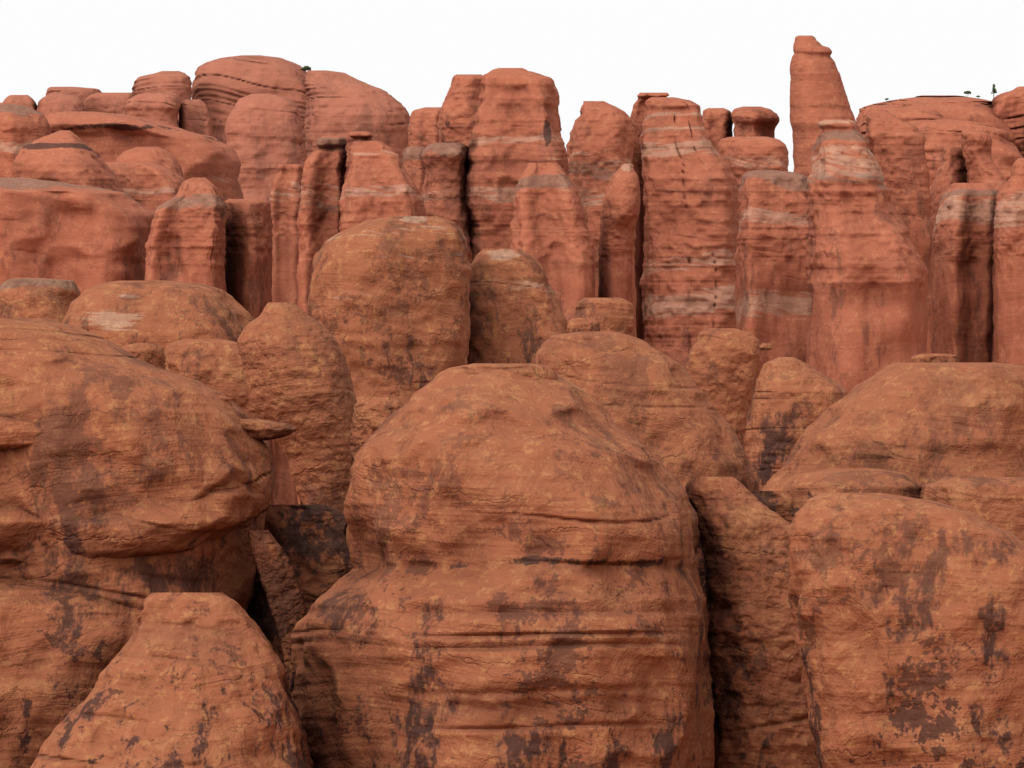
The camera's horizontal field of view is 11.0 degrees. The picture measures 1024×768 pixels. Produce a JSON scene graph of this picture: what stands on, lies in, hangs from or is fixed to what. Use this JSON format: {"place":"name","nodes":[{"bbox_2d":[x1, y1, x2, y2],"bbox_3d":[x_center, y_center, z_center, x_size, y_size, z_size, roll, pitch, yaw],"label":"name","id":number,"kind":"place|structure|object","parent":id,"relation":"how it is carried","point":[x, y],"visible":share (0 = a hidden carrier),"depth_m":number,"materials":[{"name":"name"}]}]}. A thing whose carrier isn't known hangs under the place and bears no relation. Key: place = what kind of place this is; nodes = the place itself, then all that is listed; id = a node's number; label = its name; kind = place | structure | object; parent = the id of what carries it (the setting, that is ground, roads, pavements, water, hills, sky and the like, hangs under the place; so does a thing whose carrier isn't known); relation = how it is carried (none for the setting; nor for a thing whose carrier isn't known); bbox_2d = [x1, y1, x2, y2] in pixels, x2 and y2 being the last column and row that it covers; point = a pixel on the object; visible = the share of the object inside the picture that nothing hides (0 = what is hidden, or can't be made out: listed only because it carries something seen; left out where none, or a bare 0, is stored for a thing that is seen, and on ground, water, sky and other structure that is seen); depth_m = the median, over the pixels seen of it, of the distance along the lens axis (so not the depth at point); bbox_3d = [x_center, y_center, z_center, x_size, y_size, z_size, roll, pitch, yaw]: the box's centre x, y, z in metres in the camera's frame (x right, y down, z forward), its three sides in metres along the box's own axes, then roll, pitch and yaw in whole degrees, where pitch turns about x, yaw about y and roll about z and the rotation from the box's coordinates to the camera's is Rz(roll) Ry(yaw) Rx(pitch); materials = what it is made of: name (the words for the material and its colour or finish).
{"place":"outdoors","nodes":[
{"label":"outdoors","id":0,"kind":"place"},
{"bbox_2d":[0,579,137,767],"bbox_3d":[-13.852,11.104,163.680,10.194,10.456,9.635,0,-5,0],"label":"rock","id":1,"kind":"object","parent":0,"point":[60,649],"visible":0.45,"depth_m":159.94,"materials":[{"name":"stone"}]},
{"bbox_2d":[421,143,472,263],"bbox_3d":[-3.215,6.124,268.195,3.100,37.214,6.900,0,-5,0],"label":"rock pillar","id":2,"kind":"structure","parent":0,"point":[443,190],"depth_m":267.48,"materials":[{"name":"stone"}]},
{"bbox_2d":[0,0,1023,171],"label":"sky","id":3,"kind":"structure","parent":0,"point":[730,55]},
{"label":"sandy ground","id":4,"kind":"object","parent":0,"visible":0},
{"bbox_2d":[3,95,36,109],"bbox_3d":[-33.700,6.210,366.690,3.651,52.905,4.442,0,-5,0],"label":"rock","id":5,"kind":"object","parent":4,"relation":"on","point":[27,101],"visible":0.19,"depth_m":367.75,"materials":[{"name":"stone"}]},
{"bbox_2d":[0,103,51,176],"bbox_3d":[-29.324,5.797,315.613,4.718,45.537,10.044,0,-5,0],"label":"rock","id":6,"kind":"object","parent":4,"relation":"on","point":[21,126],"depth_m":313.57,"materials":[{"name":"stone"}]},
{"bbox_2d":[0,278,80,322],"bbox_3d":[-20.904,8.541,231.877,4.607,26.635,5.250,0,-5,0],"label":"block","id":7,"kind":"structure","parent":4,"relation":"on","point":[49,299],"depth_m":231.15,"materials":[{"name":"stone"}]},
{"bbox_2d":[36,94,84,115],"bbox_3d":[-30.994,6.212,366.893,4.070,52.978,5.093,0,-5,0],"label":"rock","id":8,"kind":"object","parent":4,"relation":"on","point":[49,104],"visible":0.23,"depth_m":367.23,"materials":[{"name":"stone"}]},
{"bbox_2d":[13,130,123,191],"bbox_3d":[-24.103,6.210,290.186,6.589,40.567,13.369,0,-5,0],"label":"rock","id":9,"kind":"object","parent":4,"relation":"on","point":[67,156],"visible":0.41,"depth_m":287.98,"materials":[{"name":"stone"}]},
{"bbox_2d":[46,87,101,103],"bbox_3d":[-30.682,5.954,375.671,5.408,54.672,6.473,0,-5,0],"label":"rock","id":10,"kind":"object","parent":4,"relation":"on","point":[82,93],"depth_m":375.67,"materials":[{"name":"stone"}]},
{"bbox_2d":[0,177,153,294],"bbox_3d":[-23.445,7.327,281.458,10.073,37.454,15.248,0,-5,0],"label":"rock","id":11,"kind":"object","parent":4,"relation":"on","point":[83,238],"depth_m":276.62,"materials":[{"name":"stone"}]},
{"bbox_2d":[84,93,134,114],"bbox_3d":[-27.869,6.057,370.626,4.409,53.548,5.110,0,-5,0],"label":"rock","id":12,"kind":"object","parent":4,"relation":"on","point":[114,103],"visible":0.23,"depth_m":370.90,"materials":[{"name":"stone"}]},
{"bbox_2d":[0,318,275,616],"bbox_3d":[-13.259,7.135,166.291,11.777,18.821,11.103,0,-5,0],"label":"boulder","id":13,"kind":"object","parent":4,"relation":"on","point":[122,429],"visible":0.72,"depth_m":161.75,"materials":[{"name":"stone"}]},
{"bbox_2d":[0,417,43,450],"bbox_3d":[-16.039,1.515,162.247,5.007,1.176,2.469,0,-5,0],"label":"rock","id":14,"kind":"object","parent":13,"relation":"on","point":[16,434],"depth_m":161.29,"materials":[{"name":"stone"}]},
{"bbox_2d":[0,479,265,563],"bbox_3d":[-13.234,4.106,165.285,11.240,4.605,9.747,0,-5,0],"label":"rock","id":15,"kind":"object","parent":13,"relation":"on","point":[149,526],"depth_m":161.11,"materials":[{"name":"stone"}]},
{"bbox_2d":[216,395,231,405],"bbox_3d":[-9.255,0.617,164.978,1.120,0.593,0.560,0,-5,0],"label":"rock","id":16,"kind":"object","parent":13,"relation":"on","point":[226,399],"visible":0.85,"depth_m":164.83,"materials":[{"name":"stone"}]},
{"bbox_2d":[240,419,296,440],"bbox_3d":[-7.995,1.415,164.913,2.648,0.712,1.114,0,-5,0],"label":"rock","id":17,"kind":"object","parent":13,"relation":"on","point":[260,430],"visible":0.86,"depth_m":164.51,"materials":[{"name":"stone"}]},
{"bbox_2d":[121,343,165,369],"bbox_3d":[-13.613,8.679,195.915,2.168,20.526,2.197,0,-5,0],"label":"boulder","id":18,"kind":"object","parent":4,"relation":"on","point":[152,354],"visible":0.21,"depth_m":196.00,"materials":[{"name":"stone"}]},
{"bbox_2d":[45,111,243,273],"bbox_3d":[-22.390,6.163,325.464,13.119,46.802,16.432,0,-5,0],"label":"wall fin","id":19,"kind":"object","parent":4,"relation":"on","point":[113,137],"depth_m":320.79,"materials":[{"name":"stone"}]},
{"bbox_2d":[106,162,184,212],"bbox_3d":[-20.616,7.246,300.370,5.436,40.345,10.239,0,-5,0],"label":"rock","id":20,"kind":"object","parent":4,"relation":"on","point":[151,186],"visible":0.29,"depth_m":298.10,"materials":[{"name":"stone"}]},
{"bbox_2d":[116,147,183,178],"bbox_3d":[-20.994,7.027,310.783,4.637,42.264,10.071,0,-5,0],"label":"dome","id":21,"kind":"structure","parent":4,"relation":"on","point":[161,157],"depth_m":309.76,"materials":[{"name":"stone"}]},
{"bbox_2d":[124,93,180,127],"bbox_3d":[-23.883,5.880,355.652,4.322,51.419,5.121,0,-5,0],"label":"tower ridge cap","id":22,"kind":"object","parent":4,"relation":"on","point":[164,108],"depth_m":355.79,"materials":[{"name":"stone"}]},
{"bbox_2d":[62,281,253,364],"bbox_3d":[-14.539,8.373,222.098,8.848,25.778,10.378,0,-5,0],"label":"dome","id":23,"kind":"object","parent":4,"relation":"on","point":[163,314],"visible":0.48,"depth_m":219.19,"materials":[{"name":"stone"}]},
{"bbox_2d":[132,71,191,122],"bbox_3d":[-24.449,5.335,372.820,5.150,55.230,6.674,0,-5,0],"label":"ridge cap","id":24,"kind":"object","parent":4,"relation":"on","point":[178,83],"visible":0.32,"depth_m":372.86,"materials":[{"name":"stone"}]},
{"bbox_2d":[30,593,313,767],"bbox_3d":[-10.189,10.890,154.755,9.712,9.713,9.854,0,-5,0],"label":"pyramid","id":25,"kind":"object","parent":4,"relation":"on","point":[192,680],"visible":1,"depth_m":152.55,"materials":[{"name":"stone"}]},
{"bbox_2d":[145,177,226,291],"bbox_3d":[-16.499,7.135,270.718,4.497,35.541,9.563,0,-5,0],"label":"rock","id":26,"kind":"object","parent":4,"relation":"on","point":[186,241],"visible":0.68,"depth_m":268.41,"materials":[{"name":"stone"}]},
{"bbox_2d":[178,100,212,136],"bbox_3d":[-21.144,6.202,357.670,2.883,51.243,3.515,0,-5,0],"label":"rock","id":27,"kind":"object","parent":4,"relation":"on","point":[194,116],"visible":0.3,"depth_m":358.54,"materials":[{"name":"stone"}]},
{"bbox_2d":[163,339,270,504],"bbox_3d":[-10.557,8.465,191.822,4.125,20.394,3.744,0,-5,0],"label":"round boulder","id":28,"kind":"object","parent":4,"relation":"on","point":[216,364],"visible":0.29,"depth_m":191.08,"materials":[{"name":"stone"}]},
{"bbox_2d":[191,55,306,161],"bbox_3d":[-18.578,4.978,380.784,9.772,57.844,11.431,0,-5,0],"label":"rock","id":29,"kind":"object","parent":4,"relation":"on","point":[220,87],"depth_m":378.73,"materials":[{"name":"stone"}]},
{"bbox_2d":[300,66,310,72],"bbox_3d":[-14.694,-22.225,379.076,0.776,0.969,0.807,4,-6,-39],"label":"shrub","id":30,"kind":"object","parent":29,"relation":"on","point":[304,68],"depth_m":378.92,"materials":[{"name":"green plant"}]},
{"bbox_2d":[225,199,274,504],"bbox_3d":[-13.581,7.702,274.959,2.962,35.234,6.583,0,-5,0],"label":"block","id":31,"kind":"structure","parent":4,"relation":"on","point":[248,250],"depth_m":273.89,"materials":[{"name":"stone"}]},
{"bbox_2d":[225,94,303,201],"bbox_3d":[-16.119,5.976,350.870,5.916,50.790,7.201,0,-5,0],"label":"rock","id":32,"kind":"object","parent":4,"relation":"on","point":[264,135],"depth_m":349.86,"materials":[{"name":"stone"}]},
{"bbox_2d":[248,530,307,700],"bbox_3d":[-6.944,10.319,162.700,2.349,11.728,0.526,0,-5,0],"label":"leaning slab","id":33,"kind":"structure","parent":4,"relation":"on","point":[283,592],"depth_m":162.86,"materials":[{"name":"stone"}]},
{"bbox_2d":[269,164,303,504],"bbox_3d":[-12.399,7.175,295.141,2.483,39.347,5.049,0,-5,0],"label":"tower","id":34,"kind":"structure","parent":4,"relation":"on","point":[285,193],"depth_m":294.66,"materials":[{"name":"stone"}]},
{"bbox_2d":[237,302,356,511],"bbox_3d":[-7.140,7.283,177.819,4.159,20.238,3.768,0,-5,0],"label":"rock","id":35,"kind":"object","parent":4,"relation":"on","point":[296,372],"visible":0.62,"depth_m":177.15,"materials":[{"name":"stone"}]},
{"bbox_2d":[246,505,352,675],"bbox_3d":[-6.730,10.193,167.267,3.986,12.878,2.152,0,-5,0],"label":"rock","id":36,"kind":"object","parent":4,"relation":"on","point":[311,540],"visible":0.3,"depth_m":166.93,"materials":[{"name":"stone"}]},
{"bbox_2d":[296,136,346,504],"bbox_3d":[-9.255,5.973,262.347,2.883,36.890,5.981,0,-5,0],"label":"rock pillar","id":37,"kind":"structure","parent":4,"relation":"on","point":[322,181],"depth_m":261.43,"materials":[{"name":"stone"}]},
{"bbox_2d":[304,70,409,159],"bbox_3d":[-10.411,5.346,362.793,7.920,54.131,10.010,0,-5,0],"label":"rock","id":38,"kind":"object","parent":4,"relation":"on","point":[342,104],"visible":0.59,"depth_m":361.23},
{"bbox_2d":[349,397,403,465],"bbox_3d":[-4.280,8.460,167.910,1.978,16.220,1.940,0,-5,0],"label":"boulder","id":39,"kind":"object","parent":4,"relation":"on","point":[370,415],"visible":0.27,"depth_m":167.86,"materials":[{"name":"stone"}]},
{"bbox_2d":[339,131,425,231],"bbox_3d":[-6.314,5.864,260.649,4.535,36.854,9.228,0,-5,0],"label":"rock","id":40,"kind":"object","parent":4,"relation":"on","point":[378,182],"visible":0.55,"depth_m":258.95,"materials":[{"name":"stone"}]},
{"bbox_2d":[307,216,471,404],"bbox_3d":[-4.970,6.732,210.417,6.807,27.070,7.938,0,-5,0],"label":"dome","id":41,"kind":"structure","parent":4,"relation":"on","point":[388,305],"depth_m":207.97,"materials":[{"name":"stone"}]},
{"bbox_2d":[402,147,425,194],"bbox_3d":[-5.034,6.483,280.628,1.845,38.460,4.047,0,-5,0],"label":"rock","id":42,"kind":"object","parent":4,"relation":"on","point":[414,164],"visible":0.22,"depth_m":280.58,"materials":[{"name":"stone"}]},
{"bbox_2d":[408,107,440,146],"bbox_3d":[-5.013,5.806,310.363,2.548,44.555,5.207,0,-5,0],"label":"block","id":43,"kind":"structure","parent":4,"relation":"on","point":[423,129],"depth_m":310.27,"materials":[{"name":"stone"}]},
{"bbox_2d":[437,74,482,145],"bbox_3d":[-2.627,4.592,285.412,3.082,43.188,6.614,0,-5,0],"label":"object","id":44,"kind":"object","parent":4,"relation":"on","point":[458,110],"visible":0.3,"depth_m":284.67,"materials":[{"name":"stone"}]},
{"bbox_2d":[290,365,714,767],"bbox_3d":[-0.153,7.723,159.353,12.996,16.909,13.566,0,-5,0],"label":"rock","id":45,"kind":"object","parent":4,"relation":"on","point":[518,585],"depth_m":155.02,"materials":[{"name":"brown stone"}]},
{"bbox_2d":[462,363,558,379],"bbox_3d":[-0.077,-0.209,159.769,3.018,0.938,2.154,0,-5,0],"label":"rock","id":46,"kind":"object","parent":45,"relation":"on","point":[535,371],"depth_m":159.06,"materials":[{"name":"brown stone"}]},
{"bbox_2d":[465,68,568,259],"bbox_3d":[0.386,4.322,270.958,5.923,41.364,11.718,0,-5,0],"label":"flared tower","id":47,"kind":"structure","parent":4,"relation":"on","point":[516,129],"depth_m":268.19,"materials":[{"name":"stone"}]},
{"bbox_2d":[467,249,567,363],"bbox_3d":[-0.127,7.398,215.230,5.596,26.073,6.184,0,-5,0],"label":"dome","id":48,"kind":"structure","parent":4,"relation":"on","point":[516,315],"depth_m":214.09,"materials":[{"name":"stone"}]},
{"bbox_2d":[510,163,596,321],"bbox_3d":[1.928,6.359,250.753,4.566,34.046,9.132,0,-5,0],"label":"rock","id":49,"kind":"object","parent":4,"relation":"on","point":[550,232],"depth_m":248.62,"materials":[{"name":"stone"}]},
{"bbox_2d":[566,101,636,337],"bbox_3d":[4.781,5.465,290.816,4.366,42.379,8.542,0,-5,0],"label":"rock","id":50,"kind":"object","parent":4,"relation":"on","point":[600,146],"depth_m":288.91,"materials":[{"name":"stone"}]},
{"bbox_2d":[575,298,635,336],"bbox_3d":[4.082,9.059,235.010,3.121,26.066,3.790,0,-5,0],"label":"rock","id":51,"kind":"object","parent":4,"relation":"on","point":[612,314],"visible":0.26,"depth_m":234.69,"materials":[{"name":"stone"}]},
{"bbox_2d":[598,164,640,302],"bbox_3d":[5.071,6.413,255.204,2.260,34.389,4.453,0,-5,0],"label":"rock pillar","id":52,"kind":"structure","parent":4,"relation":"on","point":[619,214],"depth_m":254.74,"materials":[{"name":"stone"}]},
{"bbox_2d":[534,331,758,490],"bbox_3d":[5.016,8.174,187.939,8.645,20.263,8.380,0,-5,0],"label":"dome","id":53,"kind":"structure","parent":4,"relation":"on","point":[658,405],"depth_m":186.07,"materials":[{"name":"stone"}]},
{"bbox_2d":[567,318,599,332],"bbox_3d":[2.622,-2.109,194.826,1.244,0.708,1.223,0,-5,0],"label":"boulder","id":54,"kind":"object","parent":53,"relation":"on","point":[581,324],"visible":0.84,"depth_m":194.34,"materials":[{"name":"stone"}]},
{"bbox_2d":[760,343,772,349],"bbox_3d":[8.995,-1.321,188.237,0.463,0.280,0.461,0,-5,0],"label":"loose boulder","id":55,"kind":"object","parent":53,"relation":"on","point":[766,346],"visible":1,"depth_m":188.06,"materials":[{"name":"stone"}]},
{"bbox_2d":[630,93,668,339],"bbox_3d":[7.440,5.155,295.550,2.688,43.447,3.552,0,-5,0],"label":"rock","id":56,"kind":"object","parent":4,"relation":"on","point":[638,112],"visible":0.24,"depth_m":295.63,"materials":[{"name":"stone"}]},
{"bbox_2d":[639,97,738,368],"bbox_3d":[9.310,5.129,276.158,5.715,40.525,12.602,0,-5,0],"label":"banded tower","id":57,"kind":"structure","parent":4,"relation":"on","point":[691,231],"depth_m":272.65,"materials":[{"name":"stone"}]},
{"bbox_2d":[702,108,732,151],"bbox_3d":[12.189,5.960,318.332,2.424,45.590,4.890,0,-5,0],"label":"rock pillar","id":58,"kind":"structure","parent":4,"relation":"on","point":[718,123],"depth_m":318.52,"materials":[{"name":"stone"}]},
{"bbox_2d":[685,328,760,449],"bbox_3d":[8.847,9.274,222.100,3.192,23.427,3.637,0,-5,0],"label":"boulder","id":59,"kind":"object","parent":4,"relation":"on","point":[722,366],"visible":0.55,"depth_m":221.37,"materials":[{"name":"stone"}]},
{"bbox_2d":[685,477,819,767],"bbox_3d":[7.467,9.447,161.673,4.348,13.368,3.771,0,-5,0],"label":"rock pillar","id":60,"kind":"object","parent":4,"relation":"on","point":[760,706],"visible":0.76,"depth_m":160.35,"materials":[{"name":"stone"}]},
{"bbox_2d":[717,137,788,219],"bbox_3d":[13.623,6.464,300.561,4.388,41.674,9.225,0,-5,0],"label":"block","id":61,"kind":"structure","parent":4,"relation":"on","point":[741,156],"depth_m":298.41,"materials":[{"name":"stone"}]},
{"bbox_2d":[696,491,812,605],"bbox_3d":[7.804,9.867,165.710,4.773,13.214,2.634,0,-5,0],"label":"rock","id":62,"kind":"object","parent":4,"relation":"on","point":[786,505],"visible":0.09,"depth_m":165.38,"materials":[{"name":"stone"}]},
{"bbox_2d":[731,106,779,137],"bbox_3d":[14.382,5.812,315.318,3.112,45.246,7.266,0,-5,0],"label":"rock formation","id":63,"kind":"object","parent":4,"relation":"on","point":[754,121],"visible":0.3,"depth_m":314.99,"materials":[{"name":"stone"}]},
{"bbox_2d":[734,170,811,383],"bbox_3d":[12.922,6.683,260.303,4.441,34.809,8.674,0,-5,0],"label":"rock pillar","id":64,"kind":"structure","parent":4,"relation":"on","point":[773,302],"depth_m":257.89,"materials":[{"name":"stone"}]},
{"bbox_2d":[744,357,846,490],"bbox_3d":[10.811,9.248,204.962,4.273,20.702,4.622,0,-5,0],"label":"boulder","id":65,"kind":"object","parent":4,"relation":"on","point":[793,398],"visible":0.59,"depth_m":203.66,"materials":[{"name":"stone"}]},
{"bbox_2d":[790,35,861,177],"bbox_3d":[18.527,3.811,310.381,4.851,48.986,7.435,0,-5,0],"label":"rock spire","id":66,"kind":"object","parent":4,"relation":"on","point":[817,92],"visible":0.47,"depth_m":310.15,"materials":[{"name":"stone"}]},
{"bbox_2d":[783,468,921,498],"bbox_3d":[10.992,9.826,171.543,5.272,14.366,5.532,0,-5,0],"label":"boulder","id":67,"kind":"object","parent":4,"relation":"on","point":[854,480],"visible":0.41,"depth_m":170.50,"materials":[{"name":"stone"}]},
{"bbox_2d":[804,120,928,393],"bbox_3d":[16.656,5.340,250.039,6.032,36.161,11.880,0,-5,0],"label":"rock pillar","id":68,"kind":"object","parent":4,"relation":"on","point":[866,271],"visible":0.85,"depth_m":246.78,"materials":[{"name":"stone"}]},
{"bbox_2d":[760,362,1023,490],"bbox_3d":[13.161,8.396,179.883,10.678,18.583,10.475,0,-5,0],"label":"dome","id":69,"kind":"structure","parent":4,"relation":"on","point":[923,423],"depth_m":177.06,"materials":[{"name":"stone"}]},
{"bbox_2d":[910,354,959,361],"bbox_3d":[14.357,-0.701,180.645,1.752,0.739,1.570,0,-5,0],"label":"rock","id":70,"kind":"object","parent":69,"relation":"on","point":[935,358],"visible":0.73,"depth_m":180.06,"materials":[{"name":"stone"}]},
{"bbox_2d":[865,111,933,353],"bbox_3d":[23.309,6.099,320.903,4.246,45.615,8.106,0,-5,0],"label":"rock pillar","id":71,"kind":"structure","parent":4,"relation":"on","point":[896,147],"depth_m":319.35,"materials":[{"name":"stone"}]},
{"bbox_2d":[861,108,943,137],"bbox_3d":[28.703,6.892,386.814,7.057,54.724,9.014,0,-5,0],"label":"rock formation","id":72,"kind":"object","parent":4,"relation":"on","point":[906,114],"visible":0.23,"depth_m":386.02,"materials":[{"name":"stone"}]},
{"bbox_2d":[787,493,1023,767],"bbox_3d":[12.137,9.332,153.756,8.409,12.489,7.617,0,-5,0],"label":"boulder","id":73,"kind":"object","parent":4,"relation":"on","point":[907,614],"visible":1,"depth_m":151.02,"materials":[{"name":"stone"}]},
{"bbox_2d":[856,95,1016,142],"bbox_3d":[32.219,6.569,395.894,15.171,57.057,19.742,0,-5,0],"label":"rock formation","id":74,"kind":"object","parent":4,"relation":"on","point":[956,107],"depth_m":392.29,"materials":[{"name":"stone"}]},
{"bbox_2d":[930,147,966,321],"bbox_3d":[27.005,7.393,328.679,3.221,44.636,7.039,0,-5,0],"label":"slanted tower","id":75,"kind":"structure","parent":4,"relation":"on","point":[951,169],"depth_m":328.46,"materials":[{"name":"stone"}]},
{"bbox_2d":[931,183,998,361],"bbox_3d":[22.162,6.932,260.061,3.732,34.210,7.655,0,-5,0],"label":"rock pillar","id":76,"kind":"structure","parent":4,"relation":"on","point":[962,286],"depth_m":258.18,"materials":[{"name":"stone"}]},
{"bbox_2d":[907,119,1022,193],"bbox_3d":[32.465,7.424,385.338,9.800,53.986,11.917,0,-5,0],"label":"rock formation","id":77,"kind":"object","parent":4,"relation":"on","point":[940,135],"visible":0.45,"depth_m":382.64,"materials":[{"name":"stone"}]},
{"bbox_2d":[918,477,1023,540],"bbox_3d":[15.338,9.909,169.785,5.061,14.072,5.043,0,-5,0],"label":"boulder","id":78,"kind":"object","parent":4,"relation":"on","point":[997,502],"visible":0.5,"depth_m":168.03,"materials":[{"name":"stone"}]},
{"bbox_2d":[961,130,1005,190],"bbox_3d":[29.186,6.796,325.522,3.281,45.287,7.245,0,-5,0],"label":"rock formation","id":79,"kind":"object","parent":4,"relation":"on","point":[981,166],"visible":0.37,"depth_m":325.52,"materials":[{"name":"stone"}]},
{"bbox_2d":[991,158,1023,365],"bbox_3d":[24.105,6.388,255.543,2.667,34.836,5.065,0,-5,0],"label":"rock pillar","id":80,"kind":"structure","parent":4,"relation":"on","point":[1008,288],"depth_m":254.71,"materials":[{"name":"stone"}]},
{"bbox_2d":[992,86,1023,157],"bbox_3d":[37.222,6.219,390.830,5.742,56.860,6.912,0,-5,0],"label":"rock formation","id":81,"kind":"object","parent":4,"relation":"on","point":[1008,108],"visible":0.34,"depth_m":390.89,"materials":[{"name":"stone"}]},
{"bbox_2d":[991,84,996,98],"bbox_3d":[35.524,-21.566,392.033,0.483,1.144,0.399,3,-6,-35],"label":"pinyon","id":82,"kind":"object","parent":81,"relation":"on","point":[994,90],"visible":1,"depth_m":391.99,"materials":[{"name":"green plant"}]}
]}

